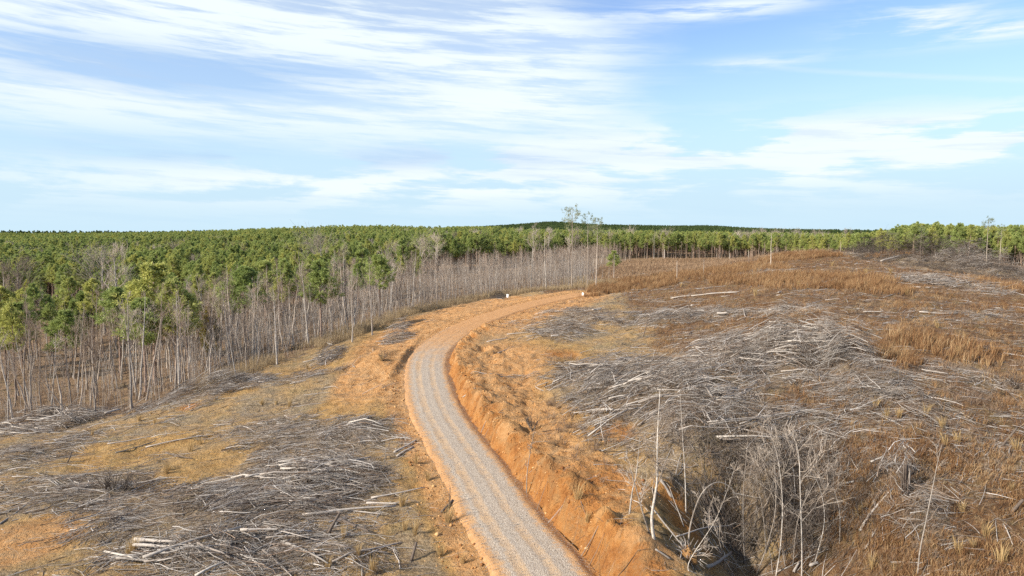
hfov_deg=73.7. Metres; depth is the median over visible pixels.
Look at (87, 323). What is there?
hardwood tree
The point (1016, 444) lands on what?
grass tuft
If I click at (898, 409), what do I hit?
grass tuft
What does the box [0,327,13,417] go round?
birch tree
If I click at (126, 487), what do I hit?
shrub
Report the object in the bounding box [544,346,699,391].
brush pile
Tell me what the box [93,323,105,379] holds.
hardwood tree
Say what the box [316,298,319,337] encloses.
hardwood tree
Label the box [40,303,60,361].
pine tree
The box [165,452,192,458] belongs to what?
log
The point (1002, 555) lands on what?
grass tuft
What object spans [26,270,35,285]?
pine tree
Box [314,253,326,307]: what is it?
pine tree
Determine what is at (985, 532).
grass tuft
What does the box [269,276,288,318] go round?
pine tree
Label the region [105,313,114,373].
hardwood tree
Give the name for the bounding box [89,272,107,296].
pine tree
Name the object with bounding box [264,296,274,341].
birch tree
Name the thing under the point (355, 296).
hardwood tree
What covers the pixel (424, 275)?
hardwood tree
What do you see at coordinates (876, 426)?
log
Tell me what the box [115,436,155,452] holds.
log
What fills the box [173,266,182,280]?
pine tree
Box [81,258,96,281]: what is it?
pine tree
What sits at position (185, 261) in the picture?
pine tree
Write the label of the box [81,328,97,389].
birch tree
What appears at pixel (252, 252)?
pine tree
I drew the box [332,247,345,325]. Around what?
hardwood tree
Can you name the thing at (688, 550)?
root ball
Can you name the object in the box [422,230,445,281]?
oak tree
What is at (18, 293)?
pine tree
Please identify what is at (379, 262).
pine tree
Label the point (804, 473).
birch tree
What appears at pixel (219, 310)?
pine tree
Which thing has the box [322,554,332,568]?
grass tuft
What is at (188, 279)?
pine tree
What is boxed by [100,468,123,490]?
shrub
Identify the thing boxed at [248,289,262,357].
hardwood tree
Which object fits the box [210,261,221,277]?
pine tree
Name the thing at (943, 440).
grass tuft
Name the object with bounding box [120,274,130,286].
pine tree
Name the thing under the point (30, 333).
hardwood tree
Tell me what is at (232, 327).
birch tree
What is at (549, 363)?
brush pile
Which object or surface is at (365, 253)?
pine tree
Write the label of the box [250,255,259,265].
pine tree
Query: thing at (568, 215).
tall pine
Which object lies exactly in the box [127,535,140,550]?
grass tuft
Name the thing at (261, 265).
pine tree
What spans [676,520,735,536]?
log
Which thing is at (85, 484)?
brush pile
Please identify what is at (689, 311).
brush pile
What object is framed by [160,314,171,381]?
birch tree
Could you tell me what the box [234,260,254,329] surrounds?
pine tree
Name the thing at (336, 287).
hardwood tree
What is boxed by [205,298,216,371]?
hardwood tree
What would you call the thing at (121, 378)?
birch tree
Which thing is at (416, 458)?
grass tuft
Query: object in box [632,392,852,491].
brush pile
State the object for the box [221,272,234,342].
hardwood tree
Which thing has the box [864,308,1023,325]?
brush pile
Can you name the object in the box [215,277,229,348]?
birch tree
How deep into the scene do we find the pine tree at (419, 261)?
195.96 m
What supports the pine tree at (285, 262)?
on the ground at (624, 541)
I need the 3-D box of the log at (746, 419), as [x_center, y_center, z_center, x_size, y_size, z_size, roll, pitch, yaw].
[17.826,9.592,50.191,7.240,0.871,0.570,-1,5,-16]
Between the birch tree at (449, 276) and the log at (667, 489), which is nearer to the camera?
the log at (667, 489)
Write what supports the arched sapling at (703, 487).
on the ground at (624, 541)
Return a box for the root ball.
[672,534,707,571]
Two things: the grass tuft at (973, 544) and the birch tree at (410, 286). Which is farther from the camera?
the birch tree at (410, 286)
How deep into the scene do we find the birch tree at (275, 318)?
94.67 m
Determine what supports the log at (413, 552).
on the ground at (624, 541)
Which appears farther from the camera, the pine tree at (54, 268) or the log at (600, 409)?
the pine tree at (54, 268)
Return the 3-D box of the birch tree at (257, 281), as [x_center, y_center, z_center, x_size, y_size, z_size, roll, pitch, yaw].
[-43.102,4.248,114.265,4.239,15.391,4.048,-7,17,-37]
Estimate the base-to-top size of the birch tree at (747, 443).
9.406 m
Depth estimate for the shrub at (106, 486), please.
49.53 m
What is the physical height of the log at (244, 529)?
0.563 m
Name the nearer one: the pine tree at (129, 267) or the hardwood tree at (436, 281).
the hardwood tree at (436, 281)
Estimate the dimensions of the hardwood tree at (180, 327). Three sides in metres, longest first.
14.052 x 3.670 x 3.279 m
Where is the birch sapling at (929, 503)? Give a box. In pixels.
[917,442,947,572]
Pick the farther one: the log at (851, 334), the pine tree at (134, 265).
the pine tree at (134, 265)
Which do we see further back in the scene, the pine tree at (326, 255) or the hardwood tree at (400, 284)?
the pine tree at (326, 255)
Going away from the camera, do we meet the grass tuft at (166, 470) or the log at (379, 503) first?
the log at (379, 503)
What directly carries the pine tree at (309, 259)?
on the ground at (624, 541)
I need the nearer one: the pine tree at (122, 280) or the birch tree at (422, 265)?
the birch tree at (422, 265)
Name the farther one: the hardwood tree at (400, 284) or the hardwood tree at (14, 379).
the hardwood tree at (400, 284)
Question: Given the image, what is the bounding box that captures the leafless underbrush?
[0,268,595,422]
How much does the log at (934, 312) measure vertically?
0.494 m
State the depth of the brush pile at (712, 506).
44.73 m
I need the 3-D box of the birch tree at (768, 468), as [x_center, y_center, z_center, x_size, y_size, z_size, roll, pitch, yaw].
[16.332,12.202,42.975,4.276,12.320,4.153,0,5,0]
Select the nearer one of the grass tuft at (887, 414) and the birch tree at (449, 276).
the grass tuft at (887, 414)
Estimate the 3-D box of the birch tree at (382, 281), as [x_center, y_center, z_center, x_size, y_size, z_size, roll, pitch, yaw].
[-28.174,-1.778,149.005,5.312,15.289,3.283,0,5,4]
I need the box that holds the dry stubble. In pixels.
[0,282,1023,575]
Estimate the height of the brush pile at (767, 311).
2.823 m
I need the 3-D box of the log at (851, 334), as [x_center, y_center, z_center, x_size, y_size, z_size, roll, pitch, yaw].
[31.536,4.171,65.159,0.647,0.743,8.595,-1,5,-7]
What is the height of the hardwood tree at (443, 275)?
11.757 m
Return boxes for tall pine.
[561,204,582,287]
[580,212,598,284]
[588,217,604,285]
[917,226,925,253]
[981,217,995,261]
[995,225,1006,265]
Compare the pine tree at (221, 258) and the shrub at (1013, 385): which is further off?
the pine tree at (221, 258)
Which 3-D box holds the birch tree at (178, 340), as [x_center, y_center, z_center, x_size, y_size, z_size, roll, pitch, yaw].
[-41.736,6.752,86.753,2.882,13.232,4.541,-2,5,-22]
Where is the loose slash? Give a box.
[0,251,1023,575]
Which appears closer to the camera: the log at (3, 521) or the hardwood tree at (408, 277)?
the log at (3, 521)
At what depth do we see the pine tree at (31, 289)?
142.58 m
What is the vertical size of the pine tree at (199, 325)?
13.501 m
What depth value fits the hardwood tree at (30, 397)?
80.25 m
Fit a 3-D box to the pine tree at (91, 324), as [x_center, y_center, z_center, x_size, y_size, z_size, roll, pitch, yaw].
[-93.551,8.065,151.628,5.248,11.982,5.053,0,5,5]
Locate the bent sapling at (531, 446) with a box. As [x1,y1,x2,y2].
[525,428,535,492]
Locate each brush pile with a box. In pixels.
[0,398,140,436]
[0,427,102,476]
[0,462,199,520]
[33,469,371,550]
[76,510,401,575]
[120,361,278,416]
[186,447,411,507]
[188,410,331,442]
[221,411,423,464]
[248,355,363,385]
[304,339,352,366]
[311,413,390,447]
[376,321,421,344]
[393,315,418,329]
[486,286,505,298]
[498,359,606,383]
[507,305,721,326]
[518,314,598,342]
[533,305,609,321]
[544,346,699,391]
[555,335,779,460]
[627,303,748,328]
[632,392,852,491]
[662,442,823,570]
[674,310,830,385]
[698,429,857,509]
[709,301,833,322]
[740,268,798,274]
[746,291,892,372]
[779,349,975,437]
[832,230,1023,281]
[857,357,1020,399]
[858,433,941,505]
[862,475,990,558]
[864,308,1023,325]
[890,270,1022,294]
[909,238,1023,277]
[911,422,1023,460]
[975,436,1023,453]
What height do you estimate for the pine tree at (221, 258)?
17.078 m
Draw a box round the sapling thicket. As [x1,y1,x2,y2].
[0,248,603,423]
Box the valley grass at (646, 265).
[590,248,1021,279]
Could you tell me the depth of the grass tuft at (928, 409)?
50.80 m
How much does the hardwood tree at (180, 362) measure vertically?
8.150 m
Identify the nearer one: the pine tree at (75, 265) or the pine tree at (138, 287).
the pine tree at (138, 287)
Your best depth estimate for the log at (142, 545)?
38.37 m
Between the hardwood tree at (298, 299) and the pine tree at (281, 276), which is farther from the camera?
the pine tree at (281, 276)
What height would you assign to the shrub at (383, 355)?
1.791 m
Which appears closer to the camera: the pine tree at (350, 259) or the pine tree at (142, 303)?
the pine tree at (142, 303)
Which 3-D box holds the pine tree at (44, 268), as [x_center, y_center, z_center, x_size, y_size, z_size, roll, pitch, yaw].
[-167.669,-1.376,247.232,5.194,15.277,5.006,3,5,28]
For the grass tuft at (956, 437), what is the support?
on the ground at (624, 541)
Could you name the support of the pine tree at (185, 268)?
on the ground at (624, 541)
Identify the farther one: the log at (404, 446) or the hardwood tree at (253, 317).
the hardwood tree at (253, 317)
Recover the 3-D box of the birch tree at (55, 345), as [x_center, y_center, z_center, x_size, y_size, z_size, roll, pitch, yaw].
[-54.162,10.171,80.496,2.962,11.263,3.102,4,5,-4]
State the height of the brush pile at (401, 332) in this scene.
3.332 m
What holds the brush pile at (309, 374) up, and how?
on the ground at (624, 541)
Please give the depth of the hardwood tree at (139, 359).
111.48 m
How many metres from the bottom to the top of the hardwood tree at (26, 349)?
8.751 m
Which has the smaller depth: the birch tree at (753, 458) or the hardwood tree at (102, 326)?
the birch tree at (753, 458)
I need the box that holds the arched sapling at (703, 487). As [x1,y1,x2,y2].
[688,482,741,539]
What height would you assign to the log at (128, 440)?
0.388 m
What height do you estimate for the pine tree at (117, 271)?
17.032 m
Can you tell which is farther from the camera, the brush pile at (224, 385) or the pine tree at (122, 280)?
the pine tree at (122, 280)
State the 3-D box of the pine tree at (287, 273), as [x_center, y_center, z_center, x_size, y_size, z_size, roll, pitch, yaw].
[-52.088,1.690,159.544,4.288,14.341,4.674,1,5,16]
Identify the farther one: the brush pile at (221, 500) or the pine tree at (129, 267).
the pine tree at (129, 267)
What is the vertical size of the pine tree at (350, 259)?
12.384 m
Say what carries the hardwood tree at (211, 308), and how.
on the ground at (624, 541)
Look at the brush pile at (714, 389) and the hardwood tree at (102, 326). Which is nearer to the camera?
the brush pile at (714, 389)
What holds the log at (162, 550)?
on the brush pile at (192, 546)
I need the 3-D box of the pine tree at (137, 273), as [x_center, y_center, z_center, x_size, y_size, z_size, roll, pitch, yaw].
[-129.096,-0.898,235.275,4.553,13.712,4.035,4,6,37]
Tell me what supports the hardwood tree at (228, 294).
on the ground at (624, 541)
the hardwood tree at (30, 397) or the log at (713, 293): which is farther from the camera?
the log at (713, 293)
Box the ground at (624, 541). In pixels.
[0,249,1023,575]
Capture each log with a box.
[0,505,25,524]
[65,504,125,522]
[107,435,152,443]
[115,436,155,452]
[116,557,152,561]
[132,543,167,547]
[133,536,176,541]
[142,526,240,558]
[145,436,200,447]
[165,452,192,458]
[240,526,311,531]
[278,454,325,462]
[283,541,327,563]
[302,501,395,515]
[327,456,370,463]
[327,509,395,516]
[327,512,340,533]
[339,518,368,530]
[366,502,396,504]
[371,487,424,498]
[393,439,416,451]
[396,446,413,456]
[410,542,417,560]
[440,499,452,512]
[592,408,613,411]
[639,492,681,544]
[655,548,670,559]
[660,479,671,497]
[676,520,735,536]
[691,292,736,295]
[705,551,731,568]
[707,407,829,422]
[709,414,791,424]
[793,561,799,572]
[809,561,818,566]
[817,323,867,342]
[859,488,893,531]
[864,504,894,549]
[875,425,905,434]
[919,311,957,313]
[972,367,1019,401]
[1001,427,1017,445]
[1011,499,1023,512]
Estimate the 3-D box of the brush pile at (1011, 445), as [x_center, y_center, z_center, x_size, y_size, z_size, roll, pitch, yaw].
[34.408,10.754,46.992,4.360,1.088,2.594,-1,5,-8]
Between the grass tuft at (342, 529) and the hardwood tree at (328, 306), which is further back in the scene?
the hardwood tree at (328, 306)
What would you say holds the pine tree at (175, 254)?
on the ground at (624, 541)
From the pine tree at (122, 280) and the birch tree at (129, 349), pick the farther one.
the pine tree at (122, 280)
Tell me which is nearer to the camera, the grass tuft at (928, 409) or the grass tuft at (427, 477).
the grass tuft at (427, 477)
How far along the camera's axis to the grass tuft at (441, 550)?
38.85 m
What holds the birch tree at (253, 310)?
on the ground at (624, 541)
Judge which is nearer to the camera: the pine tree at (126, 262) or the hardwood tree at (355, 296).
the hardwood tree at (355, 296)
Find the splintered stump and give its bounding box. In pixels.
[900,461,909,496]
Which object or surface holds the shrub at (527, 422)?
on the ground at (624, 541)
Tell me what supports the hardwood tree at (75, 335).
on the ground at (624, 541)
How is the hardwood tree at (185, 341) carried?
on the ground at (624, 541)
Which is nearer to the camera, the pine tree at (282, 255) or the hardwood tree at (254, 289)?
the hardwood tree at (254, 289)
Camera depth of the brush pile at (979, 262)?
149.12 m
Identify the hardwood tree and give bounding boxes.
[6,350,18,406]
[19,336,31,371]
[19,351,52,405]
[20,294,34,368]
[21,313,42,370]
[21,321,45,398]
[22,318,48,418]
[34,319,46,374]
[45,361,50,400]
[57,331,70,385]
[59,301,72,368]
[70,316,86,378]
[72,331,88,404]
[74,317,96,374]
[82,286,99,367]
[82,316,106,405]
[82,339,96,400]
[83,336,87,389]
[93,292,104,358]
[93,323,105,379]
[93,324,105,388]
[96,308,118,387]
[103,312,114,376]
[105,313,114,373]
[130,338,139,380]
[134,292,151,386]
[145,308,171,399]
[147,282,172,391]
[162,298,177,376]
[165,306,189,385]
[166,284,187,385]
[176,308,200,379]
[177,305,198,390]
[179,335,181,379]
[198,278,220,364]
[200,290,215,365]
[203,276,220,356]
[203,300,218,372]
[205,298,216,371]
[209,340,213,374]
[211,274,233,350]
[214,264,256,365]
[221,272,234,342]
[229,264,241,347]
[232,288,248,349]
[236,304,251,363]
[247,284,263,356]
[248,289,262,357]
[252,296,269,358]
[256,266,271,332]
[260,280,275,350]
[265,263,285,348]
[265,283,275,343]
[267,287,281,353]
[273,271,288,334]
[276,290,288,340]
[281,280,300,345]
[291,251,316,343]
[291,277,301,332]
[292,298,295,344]
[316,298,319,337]
[321,279,339,340]
[329,258,343,327]
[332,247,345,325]
[335,271,347,330]
[337,261,343,316]
[344,280,361,313]
[388,245,396,299]
[395,268,404,309]
[405,260,413,302]
[417,267,425,304]
[420,259,429,303]
[433,255,441,306]
[437,258,449,298]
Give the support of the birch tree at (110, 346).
on the ground at (624, 541)
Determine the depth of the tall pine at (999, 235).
144.18 m
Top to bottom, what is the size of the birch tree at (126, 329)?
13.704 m
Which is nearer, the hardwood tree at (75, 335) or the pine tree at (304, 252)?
the hardwood tree at (75, 335)
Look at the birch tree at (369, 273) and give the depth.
113.33 m
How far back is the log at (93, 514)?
43.88 m
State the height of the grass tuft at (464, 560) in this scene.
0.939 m
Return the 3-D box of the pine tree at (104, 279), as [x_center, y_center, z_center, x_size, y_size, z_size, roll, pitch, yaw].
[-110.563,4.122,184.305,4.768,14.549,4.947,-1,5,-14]
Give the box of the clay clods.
[369,296,683,575]
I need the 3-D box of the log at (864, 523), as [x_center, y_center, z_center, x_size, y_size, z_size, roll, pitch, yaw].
[22.702,13.801,42.675,3.203,2.225,0.499,-2,5,-26]
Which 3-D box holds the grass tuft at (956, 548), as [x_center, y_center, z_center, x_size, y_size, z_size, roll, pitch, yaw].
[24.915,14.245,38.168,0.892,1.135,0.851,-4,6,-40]
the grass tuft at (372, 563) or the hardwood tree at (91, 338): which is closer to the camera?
the grass tuft at (372, 563)
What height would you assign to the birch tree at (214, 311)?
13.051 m
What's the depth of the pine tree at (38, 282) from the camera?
205.78 m
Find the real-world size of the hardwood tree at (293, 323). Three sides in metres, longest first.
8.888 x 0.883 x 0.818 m
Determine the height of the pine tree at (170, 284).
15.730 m
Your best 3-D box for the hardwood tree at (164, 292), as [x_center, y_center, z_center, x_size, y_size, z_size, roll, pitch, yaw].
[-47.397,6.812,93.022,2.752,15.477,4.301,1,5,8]
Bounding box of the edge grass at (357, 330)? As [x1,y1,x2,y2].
[193,275,616,392]
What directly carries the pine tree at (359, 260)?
on the ground at (624, 541)
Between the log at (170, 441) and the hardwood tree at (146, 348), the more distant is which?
the hardwood tree at (146, 348)
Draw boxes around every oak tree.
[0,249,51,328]
[0,257,19,293]
[411,231,444,285]
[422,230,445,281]
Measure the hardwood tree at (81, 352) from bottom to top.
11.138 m
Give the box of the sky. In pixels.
[0,0,1023,232]
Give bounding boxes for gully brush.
[650,412,897,569]
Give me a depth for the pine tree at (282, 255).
229.40 m
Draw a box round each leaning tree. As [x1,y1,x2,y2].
[220,321,239,377]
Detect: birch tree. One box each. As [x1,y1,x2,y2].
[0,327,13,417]
[0,350,20,420]
[4,332,19,395]
[10,335,34,404]
[34,286,47,343]
[37,328,66,415]
[50,338,77,408]
[66,315,81,376]
[76,303,91,392]
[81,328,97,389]
[103,309,115,365]
[107,299,126,379]
[108,304,137,395]
[114,292,146,408]
[124,291,165,399]
[124,341,126,370]
[132,320,141,386]
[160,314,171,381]
[170,290,191,386]
[189,307,203,373]
[190,275,207,311]
[193,272,209,343]
[203,286,220,355]
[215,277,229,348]
[218,290,234,362]
[226,299,240,364]
[243,286,259,357]
[244,272,266,354]
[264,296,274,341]
[268,282,287,363]
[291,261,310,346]
[302,287,319,336]
[305,270,312,335]
[321,266,336,331]
[329,251,344,315]
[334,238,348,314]
[337,268,350,330]
[345,265,352,319]
[347,269,361,327]
[359,260,375,335]
[360,283,369,324]
[377,246,392,310]
[384,250,390,309]
[390,258,396,311]
[397,258,407,308]
[406,273,411,304]
[411,246,420,306]
[419,260,429,303]
[447,260,454,300]
[616,461,657,534]
[625,431,646,513]
[636,384,694,539]
[670,385,729,512]
[687,463,741,570]
[701,508,726,568]
[735,424,774,563]
[737,443,785,553]
[738,387,798,575]
[750,425,808,575]
[777,423,853,575]
[792,437,853,565]
[798,447,829,560]
[810,456,855,542]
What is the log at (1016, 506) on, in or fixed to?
on the ground at (624, 541)
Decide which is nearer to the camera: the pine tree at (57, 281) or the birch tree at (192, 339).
the birch tree at (192, 339)
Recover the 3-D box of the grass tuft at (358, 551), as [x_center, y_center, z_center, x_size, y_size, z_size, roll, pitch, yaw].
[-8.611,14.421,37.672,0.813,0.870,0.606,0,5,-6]
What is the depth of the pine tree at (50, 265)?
239.99 m
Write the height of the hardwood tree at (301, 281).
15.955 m
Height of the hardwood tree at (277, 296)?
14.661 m
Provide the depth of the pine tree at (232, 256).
227.16 m
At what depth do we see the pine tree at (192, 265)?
193.97 m
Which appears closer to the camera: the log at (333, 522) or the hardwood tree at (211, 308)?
the log at (333, 522)
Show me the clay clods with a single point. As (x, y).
(481, 558)
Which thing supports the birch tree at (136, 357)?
on the ground at (624, 541)
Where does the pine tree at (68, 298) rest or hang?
on the ground at (624, 541)
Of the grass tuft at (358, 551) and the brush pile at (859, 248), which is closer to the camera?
the grass tuft at (358, 551)
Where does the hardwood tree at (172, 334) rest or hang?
on the ground at (624, 541)
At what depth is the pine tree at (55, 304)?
159.09 m
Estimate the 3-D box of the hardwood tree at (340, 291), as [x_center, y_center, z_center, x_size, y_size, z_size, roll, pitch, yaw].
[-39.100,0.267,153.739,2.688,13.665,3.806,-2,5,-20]
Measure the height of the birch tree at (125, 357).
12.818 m
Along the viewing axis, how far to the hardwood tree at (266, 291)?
146.04 m
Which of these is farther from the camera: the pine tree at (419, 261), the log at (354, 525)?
the pine tree at (419, 261)
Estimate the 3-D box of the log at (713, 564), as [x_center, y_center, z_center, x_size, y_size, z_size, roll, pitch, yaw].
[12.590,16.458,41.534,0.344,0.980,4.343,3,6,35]
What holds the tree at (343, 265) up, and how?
on the ground at (624, 541)
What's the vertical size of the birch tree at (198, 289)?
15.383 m
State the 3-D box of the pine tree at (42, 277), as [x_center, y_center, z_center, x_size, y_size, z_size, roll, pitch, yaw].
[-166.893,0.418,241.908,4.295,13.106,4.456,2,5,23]
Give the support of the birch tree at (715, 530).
on the ground at (624, 541)
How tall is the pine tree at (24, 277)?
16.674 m
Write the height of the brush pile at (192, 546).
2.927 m
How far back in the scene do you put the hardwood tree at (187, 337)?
96.43 m
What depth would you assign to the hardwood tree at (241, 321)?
128.53 m
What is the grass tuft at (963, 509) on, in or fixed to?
on the ground at (624, 541)
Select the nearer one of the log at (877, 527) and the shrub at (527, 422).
the log at (877, 527)
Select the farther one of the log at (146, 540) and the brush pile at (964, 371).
the brush pile at (964, 371)
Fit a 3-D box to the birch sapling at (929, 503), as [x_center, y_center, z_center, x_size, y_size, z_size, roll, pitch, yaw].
[22.926,13.196,37.091,0.907,9.612,1.238,-3,6,-29]
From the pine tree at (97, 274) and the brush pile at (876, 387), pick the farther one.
the pine tree at (97, 274)
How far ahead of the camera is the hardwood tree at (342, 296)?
116.17 m
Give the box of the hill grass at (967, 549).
[550,250,1023,575]
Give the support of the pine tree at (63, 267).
on the ground at (624, 541)
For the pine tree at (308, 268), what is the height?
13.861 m
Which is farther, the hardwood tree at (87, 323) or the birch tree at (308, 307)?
the birch tree at (308, 307)
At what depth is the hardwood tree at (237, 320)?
132.29 m
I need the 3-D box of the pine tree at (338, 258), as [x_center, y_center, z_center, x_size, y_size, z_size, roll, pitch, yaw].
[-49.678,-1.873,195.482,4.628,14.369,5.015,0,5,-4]
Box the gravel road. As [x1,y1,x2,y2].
[404,293,594,575]
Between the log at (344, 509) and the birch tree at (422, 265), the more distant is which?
the birch tree at (422, 265)
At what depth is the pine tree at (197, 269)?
175.27 m
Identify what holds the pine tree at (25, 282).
on the ground at (624, 541)
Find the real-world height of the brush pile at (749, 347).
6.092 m
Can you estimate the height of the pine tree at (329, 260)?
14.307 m
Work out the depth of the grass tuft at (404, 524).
41.50 m
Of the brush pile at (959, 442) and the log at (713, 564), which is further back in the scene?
the brush pile at (959, 442)
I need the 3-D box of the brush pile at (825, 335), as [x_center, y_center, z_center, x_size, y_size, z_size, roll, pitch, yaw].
[30.238,4.237,68.501,14.551,7.707,16.824,4,6,37]
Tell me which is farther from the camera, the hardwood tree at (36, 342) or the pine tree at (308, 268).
the pine tree at (308, 268)
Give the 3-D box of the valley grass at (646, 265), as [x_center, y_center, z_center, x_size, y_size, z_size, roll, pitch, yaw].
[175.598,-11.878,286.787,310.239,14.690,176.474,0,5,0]
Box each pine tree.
[0,267,7,284]
[2,287,15,301]
[7,270,19,285]
[13,263,26,281]
[13,288,28,354]
[21,279,31,302]
[21,282,47,357]
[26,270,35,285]
[33,275,47,310]
[37,271,45,291]
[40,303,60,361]
[42,309,87,376]
[43,263,48,293]
[43,263,55,297]
[47,264,60,294]
[50,295,59,339]
[52,273,70,298]
[54,263,73,288]
[58,294,72,309]
[64,299,88,355]
[69,262,79,292]
[71,266,88,289]
[75,278,105,357]
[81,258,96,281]
[84,310,99,350]
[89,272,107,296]
[93,277,108,316]
[101,265,110,280]
[108,263,122,312]
[110,261,197,384]
[112,297,171,391]
[117,264,138,287]
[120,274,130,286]
[121,259,129,269]
[131,262,138,275]
[132,266,140,275]
[136,257,146,269]
[147,278,202,380]
[165,256,179,275]
[169,253,182,271]
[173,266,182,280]
[178,295,203,367]
[180,259,187,278]
[181,261,191,276]
[184,277,200,295]
[185,259,207,284]
[187,263,208,288]
[190,274,208,317]
[194,290,204,338]
[203,264,213,280]
[206,252,219,265]
[206,272,218,297]
[208,265,221,280]
[209,265,271,353]
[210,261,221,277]
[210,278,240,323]
[210,289,226,339]
[217,250,227,274]
[217,264,227,280]
[225,253,236,272]
[226,261,235,277]
[229,262,240,278]
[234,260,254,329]
[248,249,256,257]
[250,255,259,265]
[254,257,273,318]
[254,260,285,332]
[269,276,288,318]
[272,260,278,306]
[275,257,290,322]
[276,258,294,316]
[278,252,288,260]
[281,269,296,324]
[288,251,303,311]
[293,266,301,313]
[296,263,317,317]
[297,258,345,337]
[300,250,313,261]
[304,253,316,312]
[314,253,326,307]
[321,249,328,258]
[324,257,340,312]
[335,257,345,274]
[346,257,352,271]
[346,263,365,310]
[348,257,366,302]
[354,242,369,304]
[360,254,396,316]
[382,248,399,286]
[396,255,406,284]
[412,255,425,281]
[606,250,621,275]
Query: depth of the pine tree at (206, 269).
225.11 m
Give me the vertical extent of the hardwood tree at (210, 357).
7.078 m
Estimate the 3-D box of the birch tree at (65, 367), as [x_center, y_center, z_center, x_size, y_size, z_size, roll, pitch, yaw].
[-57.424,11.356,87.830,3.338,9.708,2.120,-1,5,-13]
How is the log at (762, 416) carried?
on the brush pile at (751, 407)
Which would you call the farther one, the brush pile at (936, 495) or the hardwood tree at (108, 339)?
the hardwood tree at (108, 339)
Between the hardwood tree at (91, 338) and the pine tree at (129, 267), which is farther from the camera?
the pine tree at (129, 267)
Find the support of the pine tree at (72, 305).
on the ground at (624, 541)
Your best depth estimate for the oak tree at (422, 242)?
226.66 m
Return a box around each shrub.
[91,468,115,489]
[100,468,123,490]
[114,470,136,491]
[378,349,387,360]
[524,409,541,430]
[1008,370,1023,388]
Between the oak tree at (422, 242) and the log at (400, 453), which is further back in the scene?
the oak tree at (422, 242)
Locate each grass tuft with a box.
[123,541,134,553]
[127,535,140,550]
[163,462,171,473]
[185,439,194,451]
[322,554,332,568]
[339,522,347,537]
[351,543,361,555]
[368,552,382,573]
[398,492,408,507]
[401,517,409,530]
[411,516,423,535]
[413,454,420,462]
[421,467,430,480]
[433,540,444,556]
[442,502,458,522]
[458,550,467,563]
[571,480,584,499]
[584,510,592,522]
[866,549,878,569]
[871,396,880,407]
[880,406,891,420]
[894,408,902,416]
[922,402,931,415]
[934,415,945,429]
[937,429,951,445]
[950,430,961,442]
[952,534,965,553]
[955,501,967,511]
[966,533,977,548]
[981,520,996,537]
[990,540,1010,562]
[1007,436,1022,449]
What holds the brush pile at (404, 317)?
on the ground at (624, 541)
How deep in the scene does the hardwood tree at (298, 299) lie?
136.50 m
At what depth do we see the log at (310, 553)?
37.24 m
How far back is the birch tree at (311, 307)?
114.30 m
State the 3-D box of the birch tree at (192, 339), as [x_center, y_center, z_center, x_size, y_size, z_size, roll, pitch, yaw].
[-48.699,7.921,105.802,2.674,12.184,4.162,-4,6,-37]
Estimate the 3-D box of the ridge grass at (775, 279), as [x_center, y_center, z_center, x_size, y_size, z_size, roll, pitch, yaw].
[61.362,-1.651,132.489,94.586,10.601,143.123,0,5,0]
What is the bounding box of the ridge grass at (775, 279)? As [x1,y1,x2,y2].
[577,249,1023,369]
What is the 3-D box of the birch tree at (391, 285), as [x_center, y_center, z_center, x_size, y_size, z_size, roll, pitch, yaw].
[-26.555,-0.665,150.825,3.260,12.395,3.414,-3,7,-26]
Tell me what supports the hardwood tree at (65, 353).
on the ground at (624, 541)
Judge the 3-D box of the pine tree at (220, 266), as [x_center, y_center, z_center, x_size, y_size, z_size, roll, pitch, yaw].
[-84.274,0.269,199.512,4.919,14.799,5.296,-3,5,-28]
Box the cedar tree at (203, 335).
[199,306,220,358]

